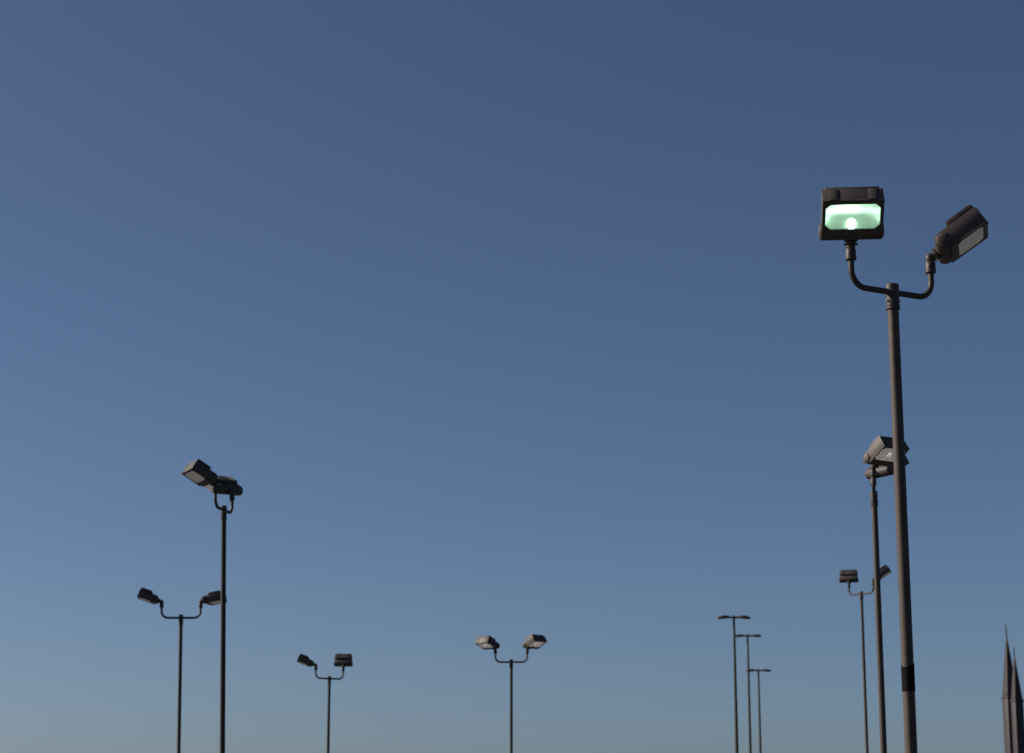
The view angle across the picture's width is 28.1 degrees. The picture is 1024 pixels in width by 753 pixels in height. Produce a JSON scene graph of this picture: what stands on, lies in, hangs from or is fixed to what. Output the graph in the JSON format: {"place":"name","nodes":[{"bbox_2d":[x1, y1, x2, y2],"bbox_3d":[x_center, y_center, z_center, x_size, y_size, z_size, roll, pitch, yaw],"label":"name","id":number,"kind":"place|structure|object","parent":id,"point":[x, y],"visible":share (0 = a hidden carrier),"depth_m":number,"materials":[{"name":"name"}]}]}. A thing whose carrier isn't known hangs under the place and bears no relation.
{"place":"outdoors","nodes":[
{"label":"outdoors","id":0,"kind":"place"},
{"bbox_2d":[137,588,226,752],"bbox_3d":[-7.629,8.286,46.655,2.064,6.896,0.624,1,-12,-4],"label":"floodlight pole","id":1,"kind":"object","parent":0,"point":[149,596],"visible":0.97,"depth_m":47.08,"materials":[{"name":"black metal"}]},
{"bbox_2d":[181,459,242,752],"bbox_3d":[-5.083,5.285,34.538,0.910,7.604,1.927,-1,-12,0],"label":"floodlight pole","id":2,"kind":"object","parent":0,"point":[198,472],"visible":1,"depth_m":34.73,"materials":[{"name":"metal"}]},
{"bbox_2d":[297,654,352,752],"bbox_3d":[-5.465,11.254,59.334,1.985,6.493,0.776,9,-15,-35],"label":"floodlight pole","id":3,"kind":"object","parent":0,"point":[343,661],"visible":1,"depth_m":59.65,"materials":[{"name":"black metal"}]},
{"bbox_2d":[475,634,546,752],"bbox_3d":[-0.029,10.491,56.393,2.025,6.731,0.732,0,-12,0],"label":"floodlight pole","id":4,"kind":"object","parent":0,"point":[534,641],"visible":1,"depth_m":56.94,"materials":[{"name":"black metal"}]},
{"bbox_2d":[0,0,1023,752],"label":"sky","id":5,"kind":"structure","parent":0,"point":[507,321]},
{"bbox_2d":[717,615,749,752],"bbox_3d":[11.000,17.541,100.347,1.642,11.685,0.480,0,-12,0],"label":"street lamp","id":6,"kind":"object","parent":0,"point":[735,684],"visible":1,"depth_m":100.89,"materials":[{"name":"black metal"}]},
{"bbox_2d":[735,634,760,752],"bbox_3d":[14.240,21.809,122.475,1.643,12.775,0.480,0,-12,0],"label":"street lamp","id":7,"kind":"object","parent":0,"point":[749,705],"visible":0.96,"depth_m":123.11,"materials":[{"name":"black metal"}]},
{"bbox_2d":[746,669,770,752],"bbox_3d":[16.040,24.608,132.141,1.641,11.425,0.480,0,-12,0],"label":"street lamp","id":8,"kind":"object","parent":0,"point":[759,713],"visible":0.88,"depth_m":132.79,"materials":[{"name":"black metal"}]},
{"bbox_2d":[839,565,890,752],"bbox_3d":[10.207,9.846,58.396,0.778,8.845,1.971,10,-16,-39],"label":"floodlight pole","id":9,"kind":"object","parent":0,"point":[848,577],"visible":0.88,"depth_m":58.79,"materials":[{"name":"grey metal"}]},
{"bbox_2d":[863,435,909,752],"bbox_3d":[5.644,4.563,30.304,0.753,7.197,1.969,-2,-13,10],"label":"floodlight pole","id":10,"kind":"object","parent":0,"point":[878,455],"visible":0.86,"depth_m":30.45,"materials":[{"name":"grey metal"}]},
{"bbox_2d":[818,186,987,752],"bbox_3d":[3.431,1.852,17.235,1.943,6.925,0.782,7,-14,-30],"label":"floodlight pole","id":11,"kind":"object","parent":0,"point":[851,216],"visible":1,"depth_m":17.60,"materials":[{"name":"grey metal"}]},
{"bbox_2d":[1001,624,1012,752],"bbox_3d":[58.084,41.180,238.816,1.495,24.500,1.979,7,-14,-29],"label":"pointed tower","id":12,"kind":"structure","parent":0,"point":[1006,703],"depth_m":239.11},
{"bbox_2d":[1010,647,1023,752],"bbox_3d":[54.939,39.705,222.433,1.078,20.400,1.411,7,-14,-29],"label":"pointed tower","id":13,"kind":"structure","parent":0,"point":[1017,707],"depth_m":222.71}
]}

